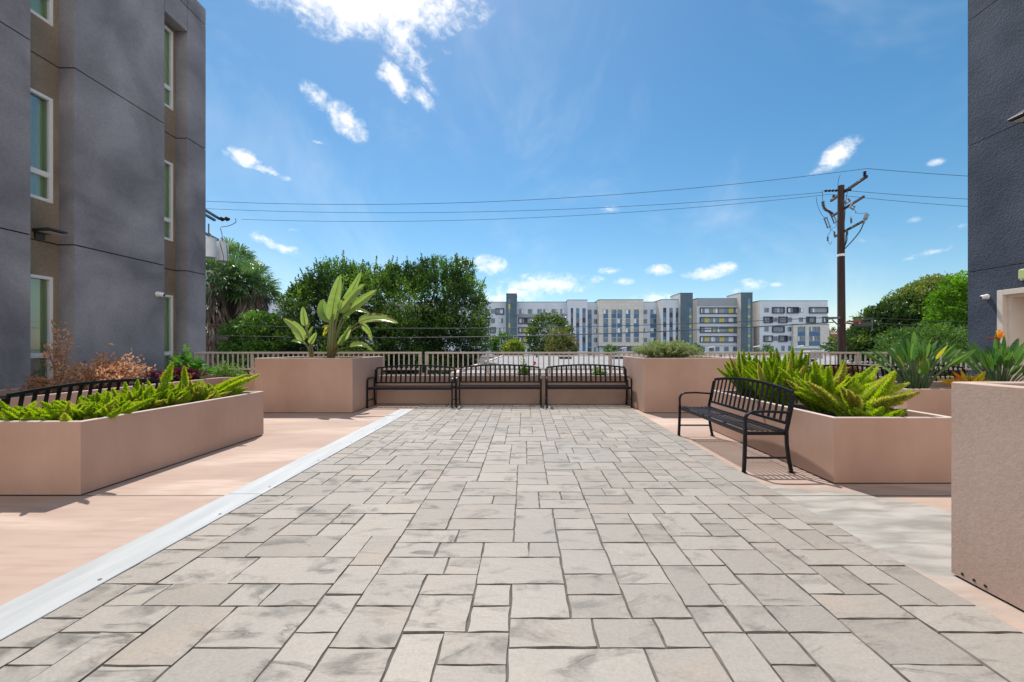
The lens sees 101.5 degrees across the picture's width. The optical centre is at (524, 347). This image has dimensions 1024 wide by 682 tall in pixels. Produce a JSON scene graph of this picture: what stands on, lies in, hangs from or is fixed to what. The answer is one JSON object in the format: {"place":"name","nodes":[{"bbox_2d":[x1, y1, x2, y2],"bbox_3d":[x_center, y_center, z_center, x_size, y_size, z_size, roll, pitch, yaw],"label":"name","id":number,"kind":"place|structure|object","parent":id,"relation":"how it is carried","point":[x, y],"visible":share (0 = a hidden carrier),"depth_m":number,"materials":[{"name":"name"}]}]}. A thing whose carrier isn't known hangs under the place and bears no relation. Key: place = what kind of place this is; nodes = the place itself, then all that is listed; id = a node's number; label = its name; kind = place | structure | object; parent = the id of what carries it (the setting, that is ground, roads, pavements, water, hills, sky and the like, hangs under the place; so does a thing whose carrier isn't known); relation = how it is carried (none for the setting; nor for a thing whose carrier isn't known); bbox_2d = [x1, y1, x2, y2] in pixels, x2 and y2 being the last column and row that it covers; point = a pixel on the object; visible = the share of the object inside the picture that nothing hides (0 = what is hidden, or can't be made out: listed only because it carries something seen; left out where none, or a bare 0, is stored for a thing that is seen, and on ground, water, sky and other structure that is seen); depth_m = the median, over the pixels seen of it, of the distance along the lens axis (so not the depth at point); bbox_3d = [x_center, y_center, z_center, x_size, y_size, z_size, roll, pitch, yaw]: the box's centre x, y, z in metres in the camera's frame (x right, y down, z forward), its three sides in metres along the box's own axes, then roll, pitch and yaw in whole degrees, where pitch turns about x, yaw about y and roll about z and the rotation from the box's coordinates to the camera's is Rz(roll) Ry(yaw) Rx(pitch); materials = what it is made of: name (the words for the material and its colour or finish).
{"place":"outdoors","nodes":[
{"label":"outdoors","id":0,"kind":"place"},
{"bbox_2d":[206,357,494,373],"bbox_3d":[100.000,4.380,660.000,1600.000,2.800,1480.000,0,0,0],"label":"ground","id":1,"kind":"structure","parent":0,"point":[481,359],"depth_m":106.75,"materials":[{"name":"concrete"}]},
{"bbox_2d":[0,0,205,389],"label":"grey building","id":2,"kind":"structure","parent":1,"relation":"on","point":[102,133],"depth_m":7.88,"materials":[{"name":"paint"}]},
{"bbox_2d":[30,0,52,26],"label":"window","id":3,"kind":"structure","parent":2,"relation":"in","point":[43,9],"depth_m":7.24,"materials":[{"name":"white glass"}]},
{"bbox_2d":[30,88,52,203],"bbox_3d":[-8.277,-3.420,6.980,0.135,1.820,0.620,0,0,0],"label":"window","id":4,"kind":"structure","parent":2,"relation":"in","point":[41,112],"depth_m":7.21,"materials":[{"name":"green glass"}]},
{"bbox_2d":[30,274,52,382],"bbox_3d":[-8.277,-0.315,6.980,0.135,1.830,0.620,0,0,0],"label":"window","id":5,"kind":"structure","parent":2,"relation":"in","point":[41,291],"depth_m":7.21,"materials":[{"name":"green glass"}]},
{"bbox_2d":[32,227,67,239],"bbox_3d":[-8.054,-1.922,7.080,0.340,0.164,0.298,0,0,0],"label":"wall lamp","id":6,"kind":"object","parent":2,"relation":"attached to","point":[39,233],"visible":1,"depth_m":7.05,"materials":[{"name":"grey metal"}]},
{"bbox_2d":[155,291,164,296],"bbox_3d":[-7.880,-1.160,9.061,0.148,0.124,0.126,0,0,0],"label":"security camera","id":7,"kind":"object","parent":2,"relation":"attached to","point":[159,294],"visible":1,"depth_m":9.03,"materials":[{"name":"white plastic"}]},
{"bbox_2d":[164,25,172,110],"bbox_3d":[-8.258,-6.460,9.515,0.095,1.840,0.530,0,0,0],"label":"window","id":8,"kind":"structure","parent":2,"relation":"in","point":[168,37],"depth_m":9.72,"materials":[{"name":"white glass"}]},
{"bbox_2d":[164,159,172,241],"bbox_3d":[-8.258,-3.390,9.515,0.095,1.820,0.530,0,0,0],"label":"window","id":9,"kind":"structure","parent":2,"relation":"in","point":[168,169],"depth_m":9.72,"materials":[{"name":"white glass"}]},
{"bbox_2d":[164,295,172,368],"bbox_3d":[-8.258,-0.310,9.515,0.095,1.820,0.530,0,0,0],"label":"window","id":10,"kind":"structure","parent":2,"relation":"in","point":[168,302],"depth_m":9.72,"materials":[{"name":"white glass"}]},
{"bbox_2d":[204,209,235,274],"bbox_3d":[-20.994,-1.820,28.043,2.537,15.400,3.648,0,0,-38],"label":"utility pole","id":11,"kind":"object","parent":1,"relation":"on","point":[216,249],"visible":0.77,"depth_m":27.53,"materials":[{"name":"white metal"}]},
{"bbox_2d":[206,192,822,212],"bbox_3d":[-2.175,-8.936,26.251,39.589,0.792,0.024,0,0,5],"label":"power line","id":12,"kind":"object","parent":11,"relation":"attached to","point":[522,210],"visible":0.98,"depth_m":26.20,"materials":[{"name":"grey metal"}]},
{"bbox_2d":[210,168,866,204],"bbox_3d":[-1.775,-9.018,24.161,40.333,1.168,0.024,0,0,5],"label":"power line","id":13,"kind":"object","parent":11,"relation":"attached to","point":[533,199],"visible":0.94,"depth_m":23.94,"materials":[{"name":"grey metal"}]},
{"bbox_2d":[205,254,251,373],"bbox_3d":[-25.311,-1.174,33.926,6.388,14.012,6.353,0,0,0],"label":"fan palm","id":14,"kind":"object","parent":1,"relation":"on","point":[214,317],"visible":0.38,"depth_m":33.31,"materials":[{"name":"green plant"}]},
{"bbox_2d":[206,236,266,311],"bbox_3d":[-27.203,-2.144,38.880,6.305,15.951,6.229,0,0,0],"label":"fan palm","id":15,"kind":"object","parent":1,"relation":"on","point":[233,247],"visible":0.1,"depth_m":38.48,"materials":[{"name":"green plant"}]},
{"bbox_2d":[206,252,273,373],"bbox_3d":[-24.796,-1.180,36.023,6.349,14.024,6.090,0,0,0],"label":"fan palm","id":16,"kind":"object","parent":1,"relation":"on","point":[232,273],"visible":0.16,"depth_m":34.88,"materials":[{"name":"green plant"}]},
{"bbox_2d":[218,262,284,370],"bbox_3d":[-22.757,-0.707,34.977,5.276,13.077,5.489,0,0,0],"label":"fan palm","id":17,"kind":"object","parent":1,"relation":"on","point":[255,301],"visible":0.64,"depth_m":34.19,"materials":[{"name":"green plant"}]},
{"bbox_2d":[214,308,307,373],"bbox_3d":[-19.940,1.436,31.496,6.727,8.808,5.139,0,0,0],"label":"round shrub tree","id":18,"kind":"object","parent":1,"relation":"on","point":[238,342],"visible":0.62,"depth_m":30.45,"materials":[{"name":"green plant"}]},
{"bbox_2d":[270,250,493,373],"bbox_3d":[-10.713,-0.895,32.213,17.016,13.487,8.102,0,0,0],"label":"ficus tree","id":19,"kind":"object","parent":1,"relation":"on","point":[455,281],"visible":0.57,"depth_m":30.47,"materials":[{"name":"green plant"}]},
{"bbox_2d":[487,331,516,356],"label":"tree","id":20,"kind":"object","parent":1,"relation":"on","point":[496,342],"visible":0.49,"depth_m":88.62,"materials":[{"name":"green plant"}]},
{"bbox_2d":[500,337,526,354],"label":"tree","id":21,"kind":"object","parent":1,"relation":"on","point":[517,346],"visible":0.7,"depth_m":83.06,"materials":[{"name":"green plant"}]},
{"bbox_2d":[523,310,576,354],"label":"round tree","id":22,"kind":"object","parent":1,"relation":"on","point":[556,318],"visible":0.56,"depth_m":92.82,"materials":[{"name":"green plant"}]},
{"bbox_2d":[543,329,579,354],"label":"tree","id":23,"kind":"object","parent":1,"relation":"on","point":[569,342],"visible":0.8,"depth_m":84.85,"materials":[{"name":"green plant"}]},
{"bbox_2d":[603,344,617,354],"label":"bush","id":24,"kind":"object","parent":1,"relation":"on","point":[608,348],"visible":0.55,"depth_m":111.53,"materials":[{"name":"green plant"}]},
{"bbox_2d":[688,342,702,354],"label":"bush","id":25,"kind":"object","parent":1,"relation":"on","point":[695,343],"visible":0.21,"depth_m":112.03,"materials":[{"name":"green plant"}]},
{"bbox_2d":[451,354,954,375],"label":"flat roof building","id":26,"kind":"structure","parent":1,"relation":"on","point":[570,361],"depth_m":34.15,"materials":[{"name":"grey"}]},
{"bbox_2d":[802,351,822,358],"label":"rooftop unit","id":27,"kind":"object","parent":26,"relation":"on","point":[812,356],"visible":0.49,"depth_m":45.40,"materials":[{"name":"metal"}]},
{"bbox_2d":[755,343,775,354],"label":"bush","id":28,"kind":"object","parent":1,"relation":"on","point":[766,346],"visible":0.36,"depth_m":111.36,"materials":[{"name":"green plant"}]},
{"bbox_2d":[794,347,821,354],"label":"enclosure","id":29,"kind":"object","parent":1,"relation":"on","point":[797,349],"visible":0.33,"depth_m":78.00,"materials":[{"name":"metal"}]},
{"bbox_2d":[820,335,836,354],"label":"bush","id":30,"kind":"object","parent":1,"relation":"on","point":[827,345],"visible":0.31,"depth_m":65.80,"materials":[{"name":"green plant"}]},
{"bbox_2d":[829,327,836,333],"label":"distant tree","id":31,"kind":"object","parent":1,"relation":"on","point":[832,331],"visible":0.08,"depth_m":298.54,"materials":[{"name":"green plant"}]},
{"bbox_2d":[816,171,868,363],"bbox_3d":[18.306,-1.938,24.299,1.546,15.638,3.828,0,0,12],"label":"utility pole","id":32,"kind":"object","parent":1,"relation":"on","point":[841,234],"visible":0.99,"depth_m":24.35,"materials":[{"name":"brown wood"}]},
{"bbox_2d":[207,322,833,337],"bbox_3d":[-5.018,-1.073,26.853,46.201,0.874,0.054,0,0,7],"label":"cable","id":33,"kind":"object","parent":32,"relation":"attached to","point":[541,335],"visible":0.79,"depth_m":26.07,"materials":[{"name":"grey plastic"}]},
{"bbox_2d":[214,334,229,342],"bbox_3d":[-20.685,-0.627,28.593,0.945,0.600,0.260,0,0,-8],"label":"splice box","id":34,"kind":"object","parent":33,"relation":"hanging from","point":[221,338],"visible":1,"depth_m":28.49,"materials":[{"name":"metal"}]},
{"bbox_2d":[209,317,832,328],"bbox_3d":[-5.018,-1.588,26.852,46.200,0.714,0.036,0,0,7],"label":"cable","id":35,"kind":"object","parent":32,"relation":"attached to","point":[540,327],"visible":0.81,"depth_m":26.10,"materials":[{"name":"grey plastic"}]},
{"bbox_2d":[242,194,829,221],"bbox_3d":[-0.510,-9.115,27.951,39.456,0.975,0.024,0,0,5],"label":"power line","id":36,"kind":"object","parent":32,"relation":"attached to","point":[533,217],"visible":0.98,"depth_m":27.95,"materials":[{"name":"grey metal"}]},
{"bbox_2d":[832,194,967,206],"bbox_3d":[39.065,-8.743,24.299,40.036,1.719,0.024,0,0,5],"label":"power line","id":37,"kind":"object","parent":32,"relation":"attached to","point":[904,201],"visible":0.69,"depth_m":25.71,"materials":[{"name":"grey metal"}]},
{"bbox_2d":[847,321,967,328],"bbox_3d":[38.911,-1.137,22.697,40.326,0.879,0.063,0,0,5],"label":"cable","id":38,"kind":"object","parent":32,"relation":"attached to","point":[904,324],"visible":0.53,"depth_m":24.13,"materials":[{"name":"grey plastic"}]},
{"bbox_2d":[849,316,967,321],"bbox_3d":[38.974,-1.569,22.698,40.199,0.740,0.036,0,0,5],"label":"cable","id":39,"kind":"object","parent":32,"relation":"attached to","point":[911,319],"visible":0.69,"depth_m":24.10,"materials":[{"name":"grey plastic"}]},
{"bbox_2d":[845,318,872,329],"bbox_3d":[19.218,-1.348,24.013,1.511,0.675,0.200,0,0,5],"label":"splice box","id":40,"kind":"object","parent":39,"relation":"hanging from","point":[862,324],"visible":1,"depth_m":23.93,"materials":[{"name":"black metal"}]},
{"bbox_2d":[855,191,961,198],"bbox_3d":[39.000,-8.518,22.649,39.957,1.289,0.024,0,0,5],"label":"power line","id":41,"kind":"object","parent":32,"relation":"attached to","point":[909,195],"visible":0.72,"depth_m":24.11,"materials":[{"name":"grey metal"}]},
{"bbox_2d":[867,168,961,175],"bbox_3d":[38.205,-8.869,20.579,39.952,1.466,0.024,0,0,5],"label":"power line","id":42,"kind":"object","parent":32,"relation":"attached to","point":[916,172],"visible":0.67,"depth_m":22.13,"materials":[{"name":"grey metal"}]},
{"bbox_2d":[829,271,967,363],"bbox_3d":[28.838,-0.069,31.492,12.752,11.822,6.138,0,0,-9],"label":"magnolia tree","id":43,"kind":"object","parent":1,"relation":"on","point":[906,301],"visible":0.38,"depth_m":30.73,"materials":[{"name":"green plant"}]},
{"bbox_2d":[868,318,967,375],"bbox_3d":[23.219,2.062,23.937,6.243,7.548,4.122,0,0,0],"label":"shrub","id":44,"kind":"object","parent":1,"relation":"on","point":[957,334],"visible":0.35,"depth_m":23.60,"materials":[{"name":"green plant"}]},
{"bbox_2d":[917,270,968,347],"bbox_3d":[28.271,0.384,26.946,5.079,10.910,3.978,0,0,0],"label":"lime tree","id":45,"kind":"object","parent":1,"relation":"on","point":[959,292],"visible":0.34,"depth_m":26.74,"materials":[{"name":"green plant"}]},
{"bbox_2d":[968,0,1023,381],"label":"navy building","id":46,"kind":"structure","parent":1,"relation":"on","point":[995,150],"depth_m":9.82,"materials":[{"name":"paint"}]},
{"bbox_2d":[980,294,989,298],"bbox_3d":[10.990,-1.220,9.991,0.148,0.124,0.126,0,0,0],"label":"security camera","id":47,"kind":"object","parent":46,"relation":"attached to","point":[986,296],"visible":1,"depth_m":9.96,"materials":[{"name":"white plastic"}]},
{"bbox_2d":[1007,110,1023,122],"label":"wall light","id":48,"kind":"object","parent":46,"relation":"attached to","point":[1018,117],"visible":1,"depth_m":9.15,"materials":[{"name":"grey"}]},
{"bbox_2d":[1018,269,1023,279],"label":"door lamp","id":49,"kind":"object","parent":46,"relation":"attached to","point":[1020,274],"visible":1,"depth_m":9.24,"materials":[{"name":"yellow glass"}]},
{"bbox_2d":[0,404,1023,681],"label":"pavement","id":50,"kind":"structure","parent":0,"point":[526,542],"depth_m":2.23,"materials":[{"name":"stone"}]},
{"bbox_2d":[455,364,541,407],"bbox_3d":[-0.545,0.817,9.141,1.850,0.903,0.572,0,0,0],"label":"park bench","id":51,"kind":"object","parent":50,"relation":"on","point":[459,387],"visible":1,"depth_m":9.34,"materials":[{"name":"metal"}]},
{"bbox_2d":[545,364,632,407],"bbox_3d":[1.380,0.817,9.141,1.850,0.903,0.572,0,0,0],"label":"park bench","id":52,"kind":"object","parent":50,"relation":"on","point":[547,387],"visible":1,"depth_m":9.33,"materials":[{"name":"metal"}]},
{"bbox_2d":[0,404,1023,632],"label":"patio floor","id":53,"kind":"structure","parent":0,"point":[44,540],"depth_m":3.42,"materials":[{"name":"pink concrete"}]},
{"bbox_2d":[0,379,160,411],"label":"park bench","id":54,"kind":"object","parent":53,"relation":"on","point":[7,399],"visible":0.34,"depth_m":4.56,"materials":[{"name":"metal"}]},
{"bbox_2d":[0,374,254,410],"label":"planter","id":55,"kind":"object","parent":53,"relation":"on","point":[207,379],"visible":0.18,"depth_m":6.49,"materials":[{"name":"black"}]},
{"bbox_2d":[6,373,67,395],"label":"dried shrub","id":56,"kind":"object","parent":55,"relation":"on","point":[38,381],"visible":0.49,"depth_m":6.06,"materials":[{"name":"brown plant"}]},
{"bbox_2d":[38,319,81,392],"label":"dried sapling","id":57,"kind":"object","parent":55,"relation":"on","point":[61,365],"visible":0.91,"depth_m":6.64,"materials":[{"name":"brown plant"}]},
{"bbox_2d":[47,343,155,391],"bbox_3d":[-7.066,0.344,7.042,1.023,0.858,1.456,0,0,0],"label":"dried shrub","id":58,"kind":"object","parent":55,"relation":"on","point":[104,371],"visible":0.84,"depth_m":6.95,"materials":[{"name":"brown plant"}]},
{"bbox_2d":[135,369,170,384],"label":"coleus plant","id":59,"kind":"object","parent":55,"relation":"on","point":[152,375],"visible":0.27,"depth_m":7.70,"materials":[{"name":"purple plant"}]},
{"bbox_2d":[171,364,209,381],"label":"coleus plant","id":60,"kind":"object","parent":55,"relation":"on","point":[192,375],"visible":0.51,"depth_m":8.44,"materials":[{"name":"plant"}]},
{"bbox_2d":[169,343,217,378],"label":"fig sapling","id":61,"kind":"object","parent":55,"relation":"on","point":[197,363],"visible":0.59,"depth_m":8.92,"materials":[{"name":"green plant"}]},
{"bbox_2d":[209,356,250,377],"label":"willowy plant","id":62,"kind":"object","parent":55,"relation":"on","point":[226,371],"visible":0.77,"depth_m":9.39,"materials":[{"name":"green plant"}]},
{"bbox_2d":[0,494,261,640],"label":"joint cover","id":63,"kind":"object","parent":53,"relation":"on","point":[21,612],"visible":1,"depth_m":2.40,"materials":[{"name":"metal"}]},
{"bbox_2d":[0,391,263,494],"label":"planter","id":64,"kind":"object","parent":53,"relation":"on","point":[82,457],"visible":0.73,"depth_m":3.92,"materials":[{"name":"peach concrete"}]},
{"bbox_2d":[0,399,79,420],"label":"foxtail fern","id":65,"kind":"object","parent":64,"relation":"on","point":[10,413],"visible":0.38,"depth_m":3.71,"materials":[{"name":"green plant"}]},
{"bbox_2d":[23,391,146,420],"bbox_3d":[-4.075,0.571,3.970,0.797,0.308,0.784,0,0,0],"label":"foxtail fern","id":66,"kind":"object","parent":64,"relation":"on","point":[106,405],"visible":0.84,"depth_m":3.85,"materials":[{"name":"green plant"}]},
{"bbox_2d":[76,385,167,411],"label":"foxtail fern","id":67,"kind":"object","parent":64,"relation":"on","point":[141,394],"visible":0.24,"depth_m":4.47,"materials":[{"name":"green plant"}]},
{"bbox_2d":[121,362,195,408],"bbox_3d":[-4.382,0.446,4.984,0.854,0.562,0.695,0,0,27],"label":"foxtail fern","id":68,"kind":"object","parent":64,"relation":"on","point":[174,395],"visible":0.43,"depth_m":4.94,"materials":[{"name":"green plant"}]},
{"bbox_2d":[172,365,231,402],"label":"foxtail fern","id":69,"kind":"object","parent":64,"relation":"on","point":[201,392],"visible":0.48,"depth_m":5.37,"materials":[{"name":"green plant"}]},
{"bbox_2d":[198,374,260,397],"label":"foxtail fern","id":70,"kind":"object","parent":64,"relation":"on","point":[231,384],"visible":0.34,"depth_m":5.88,"materials":[{"name":"green plant"}]},
{"bbox_2d":[194,352,421,373],"bbox_3d":[-5.218,0.690,10.100,5.485,1.180,0.060,0,0,0],"label":"railing","id":71,"kind":"object","parent":53,"relation":"on","point":[307,353],"visible":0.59,"depth_m":10.08,"materials":[{"name":"grey metal"}]},
{"bbox_2d":[255,356,382,412],"bbox_3d":[-4.330,0.741,9.085,1.920,1.081,1.770,0,0,0],"label":"planter","id":72,"kind":"object","parent":53,"relation":"on","point":[313,384],"visible":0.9,"depth_m":8.20,"materials":[{"name":"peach concrete"}]},
{"bbox_2d":[283,307,316,356],"bbox_3d":[-4.760,-0.344,8.970,0.798,1.070,0.234,0,0,8],"label":"giant bird of paradise","id":73,"kind":"object","parent":72,"relation":"on","point":[299,332],"visible":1,"depth_m":8.94,"materials":[{"name":"green plant"}]},
{"bbox_2d":[317,272,397,357],"bbox_3d":[-3.589,-0.708,8.977,1.831,1.940,0.484,0,0,13],"label":"giant bird of paradise","id":74,"kind":"object","parent":72,"relation":"on","point":[334,306],"visible":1,"depth_m":9.00,"materials":[{"name":"green plant"}]},
{"bbox_2d":[229,408,414,493],"bbox_3d":[-2.421,1.270,6.170,0.298,0.017,5.094,0,0,0],"label":"joint cover","id":75,"kind":"object","parent":53,"relation":"on","point":[273,479],"visible":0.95,"depth_m":4.73,"materials":[{"name":"metal"}]},
{"bbox_2d":[366,365,456,407],"bbox_3d":[-2.440,0.831,9.141,1.850,0.903,0.572,0,0,0],"label":"park bench","id":76,"kind":"object","parent":53,"relation":"on","point":[451,387],"visible":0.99,"depth_m":9.33,"materials":[{"name":"metal"}]},
{"bbox_2d":[0,495,950,495],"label":"pavement seam","id":77,"kind":"object","parent":53,"relation":"on","point":[223,495],"visible":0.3,"depth_m":3.62,"materials":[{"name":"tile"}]},
{"bbox_2d":[377,374,625,403],"bbox_3d":[-0.510,0.956,9.735,5.690,0.651,0.470,0,0,0],"label":"planter","id":78,"kind":"object","parent":53,"relation":"on","point":[532,396],"visible":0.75,"depth_m":9.50,"materials":[{"name":"pink"}]},
{"bbox_2d":[517,356,535,374],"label":"rose bush","id":79,"kind":"object","parent":78,"relation":"on","point":[526,369],"visible":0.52,"depth_m":9.68,"materials":[{"name":"green plant"}]},
{"bbox_2d":[589,367,607,374],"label":"rose bush","id":80,"kind":"object","parent":78,"relation":"on","point":[597,370],"visible":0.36,"depth_m":9.71,"materials":[{"name":"green plant"}]},
{"bbox_2d":[623,356,741,412],"bbox_3d":[3.315,0.741,9.085,1.930,1.081,1.770,0,0,0],"label":"planter","id":81,"kind":"object","parent":53,"relation":"on","point":[660,385],"visible":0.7,"depth_m":8.20,"materials":[{"name":"peach concrete"},{"name":"soil"}]},
{"bbox_2d":[631,338,704,357],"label":"herb bush","id":82,"kind":"object","parent":81,"relation":"on","point":[657,348],"visible":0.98,"depth_m":8.87,"materials":[{"name":"green plant"}]},
{"bbox_2d":[425,352,982,374],"bbox_3d":[4.325,0.690,10.100,13.450,1.180,0.060,0,0,0],"label":"railing","id":83,"kind":"object","parent":53,"relation":"on","point":[856,358],"visible":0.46,"depth_m":10.08,"materials":[{"name":"grey metal"}]},
{"bbox_2d":[677,377,795,472],"bbox_3d":[2.501,0.831,5.180,0.572,0.903,1.850,0,0,0],"label":"park bench","id":84,"kind":"object","parent":53,"relation":"on","point":[745,426],"visible":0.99,"depth_m":4.79,"materials":[{"name":"metal"}]},
{"bbox_2d":[712,390,950,482],"bbox_3d":[3.490,0.968,5.215,1.160,0.626,2.570,0,0,0],"label":"planter","id":85,"kind":"object","parent":53,"relation":"on","point":[910,446],"visible":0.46,"depth_m":3.93,"materials":[{"name":"peach concrete"},{"name":"soil"}]},
{"bbox_2d":[716,349,769,399],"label":"foxtail fern","id":86,"kind":"object","parent":85,"relation":"on","point":[735,370],"visible":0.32,"depth_m":6.08,"materials":[{"name":"green plant"}]},
{"bbox_2d":[745,346,814,403],"bbox_3d":[3.575,0.370,5.789,0.924,0.786,0.673,0,0,-35],"label":"foxtail fern","id":87,"kind":"object","parent":85,"relation":"on","point":[798,363],"visible":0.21,"depth_m":5.69,"materials":[{"name":"green plant"}]},
{"bbox_2d":[742,354,824,405],"bbox_3d":[3.180,0.419,5.274,0.768,0.689,0.796,0,0,0],"label":"foxtail fern","id":88,"kind":"object","parent":85,"relation":"on","point":[764,374],"visible":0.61,"depth_m":5.31,"materials":[{"name":"green plant"}]},
{"bbox_2d":[778,360,877,413],"bbox_3d":[3.569,0.451,4.952,0.964,0.624,0.895,0,0,36],"label":"foxtail fern","id":89,"kind":"object","parent":85,"relation":"on","point":[829,383],"visible":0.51,"depth_m":4.84,"materials":[{"name":"green plant"}]},
{"bbox_2d":[794,365,920,416],"bbox_3d":[3.612,0.483,4.571,1.175,0.569,0.865,0,0,18],"label":"foxtail fern","id":90,"kind":"object","parent":85,"relation":"on","point":[878,393],"visible":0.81,"depth_m":4.55,"materials":[{"name":"green plant"}]},
{"bbox_2d":[848,402,907,416],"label":"foxtail fern","id":91,"kind":"object","parent":85,"relation":"on","point":[870,411],"visible":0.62,"depth_m":4.21,"materials":[{"name":"green plant"}]},
{"bbox_2d":[808,364,897,381],"bbox_3d":[7.300,0.831,9.311,1.850,0.903,0.572,0,0,0],"label":"park bench","id":92,"kind":"object","parent":53,"relation":"on","point":[867,366],"visible":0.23,"depth_m":9.57,"materials":[{"name":"metal"}]},
{"bbox_2d":[833,376,961,380],"bbox_3d":[7.750,0.981,9.852,6.300,0.601,0.265,0,0,0],"label":"planter","id":93,"kind":"object","parent":53,"relation":"on","point":[947,377],"visible":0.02,"depth_m":9.72,"materials":[{"name":"pink"}]},
{"bbox_2d":[832,366,861,376],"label":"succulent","id":94,"kind":"object","parent":93,"relation":"on","point":[850,370],"visible":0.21,"depth_m":9.78,"materials":[{"name":"plant"}]},
{"bbox_2d":[892,382,950,416],"bbox_3d":[7.625,0.961,7.225,3.350,0.641,1.450,0,0,0],"label":"planter","id":95,"kind":"object","parent":53,"relation":"on","point":[934,398],"visible":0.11,"depth_m":6.50,"materials":[{"name":"pink"}]},
{"bbox_2d":[858,332,975,388],"bbox_3d":[6.537,0.246,6.954,1.330,1.059,1.385,0,0,-35],"label":"bird of paradise","id":96,"kind":"object","parent":95,"relation":"on","point":[913,356],"visible":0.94,"depth_m":6.88,"materials":[{"name":"green plant"}]},
{"bbox_2d":[945,379,968,387],"bbox_3d":[6.969,0.626,6.707,0.440,0.268,0.311,0,0,-40],"label":"croton","id":97,"kind":"object","parent":95,"relation":"on","point":[949,385],"visible":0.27,"depth_m":6.75,"materials":[{"name":"plant"}]},
{"bbox_2d":[937,369,996,383],"bbox_3d":[7.268,0.559,6.874,0.738,0.403,0.552,0,0,0],"label":"croton","id":98,"kind":"object","parent":95,"relation":"on","point":[976,378],"visible":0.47,"depth_m":6.87,"materials":[{"name":"yellow plant"}]},
{"bbox_2d":[949,329,1023,381],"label":"bird of paradise","id":99,"kind":"object","parent":95,"relation":"on","point":[998,356],"visible":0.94,"depth_m":7.00,"materials":[{"name":"green plant"}]},
{"bbox_2d":[884,365,972,381],"bbox_3d":[9.160,0.831,9.311,1.850,0.903,0.572,0,0,0],"label":"park bench","id":100,"kind":"object","parent":53,"relation":"on","point":[953,367],"visible":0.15,"depth_m":9.55,"materials":[{"name":"metal"}]},
{"bbox_2d":[951,382,1023,610],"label":"planter","id":101,"kind":"object","parent":53,"relation":"on","point":[987,486],"visible":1,"depth_m":2.17,"materials":[{"name":"pink"}]},
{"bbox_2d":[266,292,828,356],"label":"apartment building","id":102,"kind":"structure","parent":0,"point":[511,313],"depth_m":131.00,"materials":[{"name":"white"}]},
{"bbox_2d":[197,0,968,333],"label":"sky","id":103,"kind":"structure","parent":0,"point":[400,105],"materials":[{"name":"blue"}]}
]}

